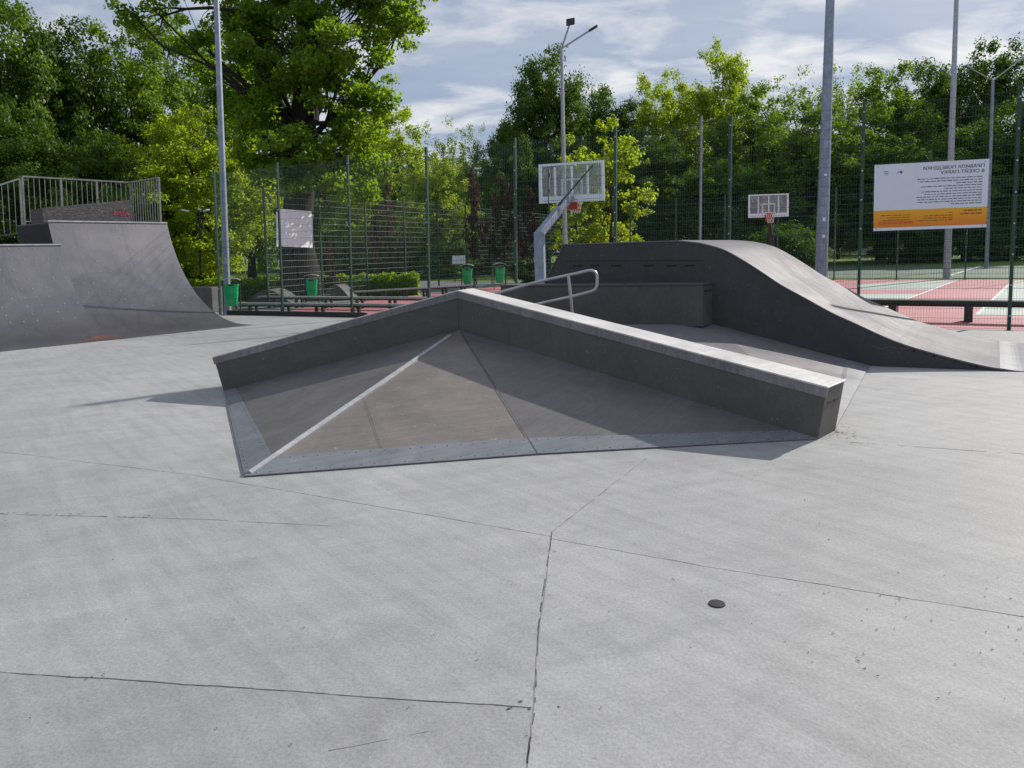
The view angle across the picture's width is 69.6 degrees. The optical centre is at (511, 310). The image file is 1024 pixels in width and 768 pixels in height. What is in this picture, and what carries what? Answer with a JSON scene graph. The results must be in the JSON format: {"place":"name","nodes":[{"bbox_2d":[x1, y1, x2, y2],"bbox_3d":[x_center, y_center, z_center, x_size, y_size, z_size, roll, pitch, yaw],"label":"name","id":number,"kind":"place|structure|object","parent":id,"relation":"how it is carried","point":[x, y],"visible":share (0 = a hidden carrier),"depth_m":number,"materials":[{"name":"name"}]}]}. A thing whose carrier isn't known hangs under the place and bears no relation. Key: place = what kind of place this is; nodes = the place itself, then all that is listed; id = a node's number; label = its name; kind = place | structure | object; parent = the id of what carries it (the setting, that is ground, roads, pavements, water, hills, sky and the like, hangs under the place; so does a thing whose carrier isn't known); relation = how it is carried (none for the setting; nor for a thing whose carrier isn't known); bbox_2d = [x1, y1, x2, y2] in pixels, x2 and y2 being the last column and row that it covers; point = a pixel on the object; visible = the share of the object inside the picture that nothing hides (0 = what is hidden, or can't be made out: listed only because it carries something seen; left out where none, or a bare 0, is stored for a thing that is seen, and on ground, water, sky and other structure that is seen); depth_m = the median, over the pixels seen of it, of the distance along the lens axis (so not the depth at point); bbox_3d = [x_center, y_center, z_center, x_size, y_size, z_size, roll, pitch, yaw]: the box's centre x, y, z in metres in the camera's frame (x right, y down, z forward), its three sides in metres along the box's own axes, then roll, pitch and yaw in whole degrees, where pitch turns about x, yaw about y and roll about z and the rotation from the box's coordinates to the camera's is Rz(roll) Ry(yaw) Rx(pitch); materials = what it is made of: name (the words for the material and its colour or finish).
{"place":"outdoors","nodes":[
{"label":"outdoors","id":0,"kind":"place"},
{"bbox_2d":[239,288,304,305],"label":"bump ramp","id":1,"kind":"structure","parent":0,"point":[253,297],"depth_m":29.04,"materials":[{"name":"concrete"}]},
{"bbox_2d":[237,281,489,308],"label":"park path","id":2,"kind":"structure","parent":0,"point":[424,283],"depth_m":44.16,"materials":[{"name":"concrete"}]},
{"bbox_2d":[0,101,113,243],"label":"broadleaf tree","id":3,"kind":"object","parent":2,"relation":"on","point":[15,154],"visible":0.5,"depth_m":31.63,"materials":[{"name":"green plant"}]},
{"bbox_2d":[14,124,183,221],"bbox_3d":[-19.307,-4.528,34.550,7.078,8.289,6.225,-1,5,8],"label":"broadleaf tree","id":4,"kind":"object","parent":2,"relation":"on","point":[119,165],"visible":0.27,"depth_m":33.87,"materials":[{"name":"green plant"}]},
{"bbox_2d":[131,148,218,278],"bbox_3d":[-17.954,-4.557,37.793,5.336,7.761,6.067,1,5,29],"label":"broadleaf tree","id":5,"kind":"object","parent":2,"relation":"on","point":[194,231],"visible":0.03,"depth_m":36.93,"materials":[{"name":"green plant"}]},
{"bbox_2d":[181,207,208,283],"bbox_3d":[-13.984,-2.512,32.706,0.906,4.298,1.445,-5,6,-36],"label":"park lamp","id":6,"kind":"object","parent":2,"relation":"on","point":[200,263],"visible":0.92,"depth_m":32.79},
{"bbox_2d":[113,102,313,285],"bbox_3d":[-15.091,-5.349,35.615,8.887,9.533,9.006,-1,5,8],"label":"broadleaf tree","id":7,"kind":"object","parent":2,"relation":"on","point":[185,169],"visible":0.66,"depth_m":34.42,"materials":[{"name":"green plant"}]},
{"bbox_2d":[317,239,346,285],"bbox_3d":[-8.197,-1.912,32.927,1.616,2.709,1.533,-3,5,-23],"label":"copper shrub","id":8,"kind":"object","parent":2,"relation":"on","point":[324,252],"visible":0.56,"depth_m":32.72,"materials":[{"name":"brown plant"}]},
{"bbox_2d":[319,283,357,300],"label":"bump ramp","id":9,"kind":"structure","parent":2,"relation":"on","point":[340,288],"depth_m":31.03,"materials":[{"name":"concrete"}]},
{"bbox_2d":[363,182,405,274],"bbox_3d":[-6.348,-3.668,36.772,2.132,5.513,2.247,-3,5,-19],"label":"copper shrub","id":10,"kind":"object","parent":2,"relation":"on","point":[394,249],"visible":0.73,"depth_m":36.59,"materials":[{"name":"brown plant"}]},
{"bbox_2d":[452,255,464,280],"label":"notice board","id":11,"kind":"object","parent":2,"relation":"on","point":[455,259],"visible":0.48,"depth_m":47.85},
{"bbox_2d":[252,280,523,310],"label":"park path","id":12,"kind":"structure","parent":0,"point":[432,292],"depth_m":35.49,"materials":[{"name":"concrete"}]},
{"bbox_2d":[304,274,319,302],"bbox_3d":[-7.750,-0.817,28.504,0.540,1.188,0.376,-1,4,-6],"label":"litter bin","id":13,"kind":"object","parent":12,"relation":"on","point":[310,285],"visible":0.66,"depth_m":28.38,"materials":[{"name":"green plastic"}]},
{"bbox_2d":[262,186,604,307],"bbox_3d":[-0.588,-4.001,45.292,0.140,4.540,40.023,1,5,26],"label":"fence","id":14,"kind":"object","parent":12,"relation":"on","point":[347,247],"visible":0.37,"depth_m":33.92,"materials":[{"name":"metal"}]},
{"bbox_2d":[276,209,313,247],"bbox_3d":[-8.424,-3.191,28.658,0.045,1.477,2.166,1,5,26],"label":"notice board","id":15,"kind":"object","parent":14,"relation":"attached to","point":[308,227],"visible":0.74,"depth_m":28.65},
{"bbox_2d":[457,165,489,286],"bbox_3d":[-2.080,-4.564,39.751,1.724,6.595,1.635,-1,5,8],"label":"copper shrub","id":16,"kind":"object","parent":12,"relation":"on","point":[474,238],"visible":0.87,"depth_m":39.49,"materials":[{"name":"brown plant"}]},
{"bbox_2d":[486,173,522,283],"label":"copper shrub","id":17,"kind":"object","parent":12,"relation":"on","point":[510,218],"visible":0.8,"depth_m":40.76,"materials":[{"name":"brown plant"}]},
{"bbox_2d":[0,315,1023,767],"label":"concrete plaza","id":18,"kind":"structure","parent":0,"point":[452,615],"depth_m":3.50,"materials":[{"name":"concrete"}]},
{"bbox_2d":[0,244,126,351],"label":"quarter pipe","id":19,"kind":"object","parent":18,"relation":"on","point":[41,304],"visible":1,"depth_m":16.55,"materials":[{"name":"concrete"}]},
{"bbox_2d":[17,220,248,340],"bbox_3d":[-9.922,-0.919,18.376,5.885,2.714,3.809,2,6,38],"label":"quarter pipe","id":20,"kind":"object","parent":18,"relation":"on","point":[129,280],"visible":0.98,"depth_m":18.57,"materials":[{"name":"concrete"}]},
{"bbox_2d":[31,200,130,222],"bbox_3d":[-11.270,-2.602,19.283,0.756,0.628,2.128,2,6,38],"label":"wedge box","id":21,"kind":"object","parent":20,"relation":"on","point":[113,211],"visible":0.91,"depth_m":19.04,"materials":[{"name":"grey concrete"}]},
{"bbox_2d":[0,176,161,235],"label":"guard railing","id":22,"kind":"object","parent":20,"relation":"attached to","point":[22,202],"visible":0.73,"depth_m":20.37,"materials":[{"name":"metal"}]},
{"bbox_2d":[222,278,240,314],"bbox_3d":[-8.225,-0.417,21.595,0.500,1.100,0.348,-1,4,-14],"label":"litter bin","id":23,"kind":"object","parent":18,"relation":"on","point":[231,291],"visible":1,"depth_m":21.49,"materials":[{"name":"green plastic"}]},
{"bbox_2d":[227,310,366,317],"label":"kerb","id":24,"kind":"structure","parent":18,"relation":"on","point":[298,313],"depth_m":20.58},
{"bbox_2d":[5,499,1021,744],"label":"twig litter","id":25,"kind":"object","parent":18,"relation":"on","point":[823,593],"visible":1,"depth_m":3.01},
{"bbox_2d":[212,288,869,476],"bbox_3d":[0.484,0.356,8.529,8.304,1.209,6.284,-2,5,0],"label":"skate hip","id":26,"kind":"object","parent":18,"relation":"on","point":[467,374],"visible":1,"depth_m":6.99,"materials":[{"name":"concrete"}]},
{"bbox_2d":[494,269,598,312],"bbox_3d":[0.453,-0.122,9.922,1.440,0.846,0.044,-2,5,0],"label":"grind rail","id":27,"kind":"object","parent":26,"relation":"on","point":[570,296],"visible":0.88,"depth_m":9.89,"materials":[{"name":"metal"}]},
{"bbox_2d":[500,282,712,326],"bbox_3d":[1.330,-0.106,10.858,3.136,0.592,0.432,1,5,26],"label":"grind box","id":28,"kind":"object","parent":18,"relation":"on","point":[676,303],"visible":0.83,"depth_m":10.45,"materials":[{"name":"grey concrete"}]},
{"bbox_2d":[708,599,725,607],"bbox_3d":[0.921,1.316,3.309,0.075,0.005,0.076,-2,5,0],"label":"drain plug","id":29,"kind":"object","parent":18,"relation":"on","point":[716,603],"visible":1,"depth_m":3.30,"materials":[{"name":"metal"}]},
{"bbox_2d":[544,240,1023,371],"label":"roll in ramp","id":30,"kind":"object","parent":18,"relation":"on","point":[768,291],"visible":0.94,"depth_m":10.29,"materials":[{"name":"concrete"}]},
{"bbox_2d":[0,0,1023,261],"label":"sky","id":31,"kind":"structure","parent":0,"point":[462,69],"materials":[{"name":"white"}]},
{"bbox_2d":[194,251,1023,309],"bbox_3d":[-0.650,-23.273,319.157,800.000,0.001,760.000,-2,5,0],"label":"ground","id":32,"kind":"structure","parent":0,"point":[848,260],"depth_m":60.83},
{"bbox_2d":[0,0,97,235],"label":"broadleaf tree","id":33,"kind":"object","parent":32,"relation":"on","point":[15,19],"visible":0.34,"depth_m":36.13,"materials":[{"name":"green plant"}]},
{"bbox_2d":[29,183,76,223],"bbox_3d":[-17.511,-2.243,28.748,3.816,5.563,3.625,-1,5,2],"label":"leafy bush","id":34,"kind":"object","parent":32,"relation":"on","point":[65,199],"visible":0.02,"depth_m":28.35,"materials":[{"name":"green plant"}]},
{"bbox_2d":[0,13,141,212],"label":"broadleaf tree","id":35,"kind":"object","parent":32,"relation":"on","point":[100,82],"visible":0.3,"depth_m":38.22,"materials":[{"name":"green plant"}]},
{"bbox_2d":[88,169,153,221],"bbox_3d":[-14.160,-2.288,26.839,2.856,5.812,3.006,-4,5,-25],"label":"leafy bush","id":36,"kind":"object","parent":32,"relation":"on","point":[105,194],"visible":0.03,"depth_m":26.81,"materials":[{"name":"green plant"}]},
{"bbox_2d":[50,15,204,234],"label":"broadleaf tree","id":37,"kind":"object","parent":32,"relation":"on","point":[141,96],"visible":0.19,"depth_m":40.73,"materials":[{"name":"green plant"}]},
{"bbox_2d":[112,4,257,275],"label":"broadleaf tree","id":38,"kind":"object","parent":32,"relation":"on","point":[190,95],"visible":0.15,"depth_m":45.16,"materials":[{"name":"green plant"}]},
{"bbox_2d":[179,231,216,279],"bbox_3d":[-16.497,-2.342,37.814,3.289,3.990,3.462,2,6,41],"label":"leafy bush","id":39,"kind":"object","parent":32,"relation":"on","point":[186,273],"visible":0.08,"depth_m":37.28,"materials":[{"name":"green plant"}]},
{"bbox_2d":[186,18,292,278],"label":"broadleaf tree","id":40,"kind":"object","parent":32,"relation":"on","point":[258,144],"visible":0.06,"depth_m":50.85,"materials":[{"name":"green plant"}]},
{"bbox_2d":[103,0,437,300],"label":"broadleaf tree","id":41,"kind":"object","parent":32,"relation":"on","point":[318,57],"visible":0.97,"depth_m":30.12,"materials":[{"name":"green plant"}]},
{"bbox_2d":[227,144,323,272],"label":"broadleaf tree","id":42,"kind":"object","parent":32,"relation":"on","point":[275,227],"visible":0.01,"depth_m":104.92,"materials":[{"name":"green plant"}]},
{"bbox_2d":[187,270,419,300],"bbox_3d":[-9.506,-1.098,33.491,10.596,1.199,1.138,-2,5,-5],"label":"hedge","id":43,"kind":"object","parent":32,"relation":"on","point":[381,279],"visible":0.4,"depth_m":33.30,"materials":[{"name":"green plant"}]},
{"bbox_2d":[317,233,375,275],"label":"leafy bush","id":44,"kind":"object","parent":32,"relation":"on","point":[337,257],"visible":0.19,"depth_m":64.86,"materials":[{"name":"green plant"}]},
{"bbox_2d":[313,128,410,248],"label":"broadleaf tree","id":45,"kind":"object","parent":32,"relation":"on","point":[335,196],"visible":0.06,"depth_m":82.27,"materials":[{"name":"green plant"}]},
{"bbox_2d":[313,185,421,255],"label":"broadleaf tree","id":46,"kind":"object","parent":32,"relation":"on","point":[314,222],"visible":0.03,"depth_m":107.64,"materials":[{"name":"green plant"}]},
{"bbox_2d":[333,234,422,278],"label":"leafy bush","id":47,"kind":"object","parent":32,"relation":"on","point":[361,263],"visible":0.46,"depth_m":56.84,"materials":[{"name":"green plant"}]},
{"bbox_2d":[314,106,452,255],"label":"broadleaf tree","id":48,"kind":"object","parent":32,"relation":"on","point":[394,146],"visible":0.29,"depth_m":69.33,"materials":[{"name":"green plant"}]},
{"bbox_2d":[384,232,451,276],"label":"leafy bush","id":49,"kind":"object","parent":32,"relation":"on","point":[411,251],"visible":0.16,"depth_m":60.06,"materials":[{"name":"green plant"}]},
{"bbox_2d":[390,150,488,264],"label":"broadleaf tree","id":50,"kind":"object","parent":32,"relation":"on","point":[419,190],"visible":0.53,"depth_m":58.08,"materials":[{"name":"green plant"}]},
{"bbox_2d":[422,114,475,234],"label":"slender tree","id":51,"kind":"object","parent":32,"relation":"on","point":[443,148],"visible":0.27,"depth_m":78.55,"materials":[{"name":"green plant"}]},
{"bbox_2d":[413,236,485,279],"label":"leafy bush","id":52,"kind":"object","parent":32,"relation":"on","point":[443,265],"visible":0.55,"depth_m":55.09,"materials":[{"name":"green plant"}]},
{"bbox_2d":[454,123,491,239],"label":"slender tree","id":53,"kind":"object","parent":32,"relation":"on","point":[477,158],"visible":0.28,"depth_m":70.50,"materials":[{"name":"green plant"}]},
{"bbox_2d":[458,229,529,274],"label":"leafy bush","id":54,"kind":"object","parent":32,"relation":"on","point":[486,272],"visible":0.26,"depth_m":62.59,"materials":[{"name":"green plant"}]},
{"bbox_2d":[456,117,560,260],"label":"broadleaf tree","id":55,"kind":"object","parent":32,"relation":"on","point":[503,137],"visible":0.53,"depth_m":64.05,"materials":[{"name":"green plant"}]},
{"bbox_2d":[459,171,562,260],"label":"broadleaf tree","id":56,"kind":"object","parent":32,"relation":"on","point":[484,201],"visible":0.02,"depth_m":103.76,"materials":[{"name":"green plant"}]},
{"bbox_2d":[504,256,549,282],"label":"leafy bush","id":57,"kind":"object","parent":32,"relation":"on","point":[532,276],"visible":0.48,"depth_m":41.64,"materials":[{"name":"green plant"}]},
{"bbox_2d":[482,43,599,270],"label":"broadleaf tree","id":58,"kind":"object","parent":32,"relation":"on","point":[538,105],"visible":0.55,"depth_m":68.76,"materials":[{"name":"green plant"}]},
{"bbox_2d":[548,132,608,249],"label":"young tree","id":59,"kind":"object","parent":32,"relation":"on","point":[570,139],"visible":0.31,"depth_m":44.76,"materials":[{"name":"green plant"}]},
{"bbox_2d":[560,83,657,241],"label":"broadleaf tree","id":60,"kind":"object","parent":32,"relation":"on","point":[602,100],"visible":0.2,"depth_m":75.50,"materials":[{"name":"green plant"}]},
{"bbox_2d":[561,113,658,242],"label":"young tree","id":61,"kind":"object","parent":32,"relation":"on","point":[631,154],"visible":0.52,"depth_m":44.25,"materials":[{"name":"green plant"}]},
{"bbox_2d":[588,133,727,240],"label":"broadleaf tree","id":62,"kind":"object","parent":32,"relation":"on","point":[657,169],"visible":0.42,"depth_m":61.12,"materials":[{"name":"green plant"}]},
{"bbox_2d":[294,280,1023,330],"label":"sports court","id":63,"kind":"object","parent":32,"relation":"on","point":[954,319],"visible":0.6,"depth_m":23.84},
{"bbox_2d":[257,296,427,308],"bbox_3d":[-5.951,-0.291,26.076,8.448,0.420,0.388,1,5,30],"label":"bench","id":64,"kind":"object","parent":63,"relation":"on","point":[355,298],"visible":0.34,"depth_m":25.92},
{"bbox_2d":[353,284,472,300],"bbox_3d":[-4.171,-0.783,31.696,5.710,0.420,0.388,-5,6,-36],"label":"bench","id":65,"kind":"object","parent":63,"relation":"on","point":[406,290],"visible":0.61,"depth_m":31.48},
{"bbox_2d":[460,264,473,287],"bbox_3d":[-2.152,-1.589,35.474,0.600,1.320,0.418,0,5,6],"label":"litter bin","id":66,"kind":"object","parent":63,"relation":"on","point":[466,274],"visible":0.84,"depth_m":35.34,"materials":[{"name":"green plastic"}]},
{"bbox_2d":[493,263,505,289],"bbox_3d":[-0.607,-1.711,36.474,0.600,1.320,0.418,-1,4,-9],"label":"litter bin","id":67,"kind":"object","parent":63,"relation":"on","point":[499,279],"visible":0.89,"depth_m":36.34,"materials":[{"name":"green plastic"}]},
{"bbox_2d":[517,182,545,280],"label":"copper shrub","id":68,"kind":"object","parent":63,"relation":"on","point":[529,228],"visible":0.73,"depth_m":41.67,"materials":[{"name":"brown plant"}]},
{"bbox_2d":[560,18,597,243],"bbox_3d":[3.340,-7.706,36.481,2.146,13.090,0.679,-2,5,-3],"label":"street lamp","id":69,"kind":"object","parent":63,"relation":"on","point":[570,21],"visible":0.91,"depth_m":36.30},
{"bbox_2d":[699,116,702,239],"bbox_3d":[7.854,-4.454,30.763,0.219,7.254,0.219,3,6,45],"label":"slim pole","id":70,"kind":"object","parent":63,"relation":"on","point":[700,194],"visible":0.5,"depth_m":30.68,"materials":[{"name":"metal"}]},
{"bbox_2d":[748,193,788,246],"bbox_3d":[12.231,-3.321,34.340,1.459,4.150,2.389,3,6,43],"label":"basketball hoop","id":71,"kind":"object","parent":63,"relation":"on","point":[766,215],"visible":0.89,"depth_m":33.77,"materials":[{"name":"white plastic"}]},
{"bbox_2d":[815,0,834,276],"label":"light pole","id":72,"kind":"object","parent":63,"relation":"on","point":[821,253],"visible":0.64,"depth_m":17.86,"materials":[{"name":"metal"}]},
{"bbox_2d":[630,177,1023,279],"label":"fence","id":73,"kind":"object","parent":63,"relation":"on","point":[834,259],"visible":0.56,"depth_m":36.34,"materials":[{"name":"metal"}]},
{"bbox_2d":[860,294,917,306],"bbox_3d":[11.531,-0.347,23.206,3.025,0.001,6.015,0,5,23],"label":"court paint","id":74,"kind":"object","parent":63,"relation":"on","point":[887,296],"depth_m":24.61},
{"bbox_2d":[860,281,952,289],"bbox_3d":[16.300,-1.090,30.957,3.244,0.001,7.649,2,6,37],"label":"court paint","id":75,"kind":"object","parent":63,"relation":"on","point":[918,285],"visible":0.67,"depth_m":30.27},
{"bbox_2d":[868,299,1023,321],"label":"bench","id":76,"kind":"object","parent":63,"relation":"on","point":[968,313],"visible":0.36,"depth_m":16.38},
{"bbox_2d":[979,281,1023,314],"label":"court paint","id":77,"kind":"object","parent":63,"relation":"on","point":[1019,293],"visible":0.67,"depth_m":21.84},
{"bbox_2d":[621,64,711,239],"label":"broadleaf tree","id":78,"kind":"object","parent":32,"relation":"on","point":[647,114],"visible":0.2,"depth_m":80.62,"materials":[{"name":"green plant"}]},
{"bbox_2d":[650,34,778,235],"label":"broadleaf tree","id":79,"kind":"object","parent":32,"relation":"on","point":[703,101],"visible":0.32,"depth_m":76.55,"materials":[{"name":"green plant"}]},
{"bbox_2d":[664,159,795,241],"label":"broadleaf tree","id":80,"kind":"object","parent":32,"relation":"on","point":[739,180],"visible":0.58,"depth_m":59.31,"materials":[{"name":"green plant"}]},
{"bbox_2d":[688,75,818,249],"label":"broadleaf tree","id":81,"kind":"object","parent":32,"relation":"on","point":[753,108],"visible":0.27,"depth_m":69.83,"materials":[{"name":"green plant"}]},
{"bbox_2d":[742,219,838,267],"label":"leafy bush","id":82,"kind":"object","parent":32,"relation":"on","point":[792,246],"visible":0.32,"depth_m":48.62,"materials":[{"name":"green plant"}]},
{"bbox_2d":[755,58,841,217],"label":"slender tree","id":83,"kind":"object","parent":32,"relation":"on","point":[789,101],"visible":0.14,"depth_m":82.10,"materials":[{"name":"green plant"}]},
{"bbox_2d":[743,97,880,264],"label":"broadleaf tree","id":84,"kind":"object","parent":32,"relation":"on","point":[808,144],"visible":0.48,"depth_m":63.29,"materials":[{"name":"green plant"}]},
{"bbox_2d":[804,60,866,258],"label":"slender tree","id":85,"kind":"object","parent":32,"relation":"on","point":[840,103],"visible":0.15,"depth_m":84.19,"materials":[{"name":"green plant"}]},
{"bbox_2d":[802,59,947,260],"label":"broadleaf tree","id":86,"kind":"object","parent":32,"relation":"on","point":[872,91],"visible":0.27,"depth_m":70.70,"materials":[{"name":"green plant"}]},
{"bbox_2d":[800,132,1004,263],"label":"broadleaf tree","id":87,"kind":"object","parent":32,"relation":"on","point":[920,157],"visible":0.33,"depth_m":60.43,"materials":[{"name":"green plant"}]},
{"bbox_2d":[871,234,967,262],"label":"leafy bush","id":88,"kind":"object","parent":32,"relation":"on","point":[912,247],"visible":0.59,"depth_m":60.94,"materials":[{"name":"green plant"}]},
{"bbox_2d":[883,56,996,249],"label":"broadleaf tree","id":89,"kind":"object","parent":32,"relation":"on","point":[940,85],"visible":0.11,"depth_m":77.09,"materials":[{"name":"green plant"}]},
{"bbox_2d":[910,32,1023,245],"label":"broadleaf tree","id":90,"kind":"object","parent":32,"relation":"on","point":[976,83],"visible":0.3,"depth_m":73.23,"materials":[{"name":"green plant"}]},
{"bbox_2d":[919,115,1023,260],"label":"broadleaf tree","id":91,"kind":"object","parent":32,"relation":"on","point":[963,152],"visible":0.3,"depth_m":60.68,"materials":[{"name":"green plant"}]},
{"bbox_2d":[954,232,1023,260],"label":"leafy bush","id":92,"kind":"object","parent":32,"relation":"on","point":[1019,251],"visible":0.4,"depth_m":62.86,"materials":[{"name":"green plant"}]},
{"bbox_2d":[977,96,1023,244],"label":"broadleaf tree","id":93,"kind":"object","parent":32,"relation":"on","point":[1010,111],"visible":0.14,"depth_m":66.45,"materials":[{"name":"green plant"}]},
{"bbox_2d":[215,312,1003,330],"bbox_3d":[0.877,0.300,18.872,69.395,0.001,3.380,1,5,28],"label":"court edge","id":94,"kind":"object","parent":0,"point":[947,329],"depth_m":14.95,"materials":[{"name":"concrete"}]},
{"bbox_2d":[192,286,236,311],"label":"wall","id":95,"kind":"structure","parent":94,"relation":"on","point":[208,296],"depth_m":26.12,"materials":[{"name":"concrete"}]},
{"bbox_2d":[214,0,230,314],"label":"light pole","id":96,"kind":"object","parent":94,"relation":"on","point":[222,162],"visible":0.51,"depth_m":24.04,"materials":[{"name":"metal"}]},
{"bbox_2d":[238,302,408,311],"bbox_3d":[-5.896,-0.018,22.583,6.647,0.420,0.388,1,5,27],"label":"bench","id":97,"kind":"object","parent":94,"relation":"on","point":[346,305],"visible":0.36,"depth_m":22.40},
{"bbox_2d":[534,160,604,282],"bbox_3d":[1.139,-1.832,19.360,2.343,4.150,1.524,-5,6,-37],"label":"basketball hoop","id":98,"kind":"object","parent":94,"relation":"on","point":[542,230],"visible":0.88,"depth_m":19.27,"materials":[{"name":"grey metal"}]},
{"bbox_2d":[212,84,1023,330],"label":"fence","id":99,"kind":"object","parent":94,"relation":"on","point":[1011,272],"visible":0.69,"depth_m":17.93,"materials":[{"name":"metal"}]},
{"bbox_2d":[873,159,988,230],"bbox_3d":[8.387,-2.319,14.788,2.013,1.353,0.018,1,5,26],"label":"rules sign","id":100,"kind":"object","parent":99,"relation":"attached to","point":[933,195],"visible":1,"depth_m":14.77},
{"bbox_2d":[813,266,1023,277],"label":"tennis court","id":101,"kind":"object","parent":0,"point":[930,273],"depth_m":43.10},
{"bbox_2d":[940,0,958,279],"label":"light pole","id":102,"kind":"object","parent":101,"relation":"on","point":[948,234],"visible":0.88,"depth_m":33.94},
{"bbox_2d":[964,56,1023,267],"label":"street lamp","id":103,"kind":"object","parent":101,"relation":"on","point":[989,157],"visible":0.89,"depth_m":45.37,"materials":[{"name":"metal"}]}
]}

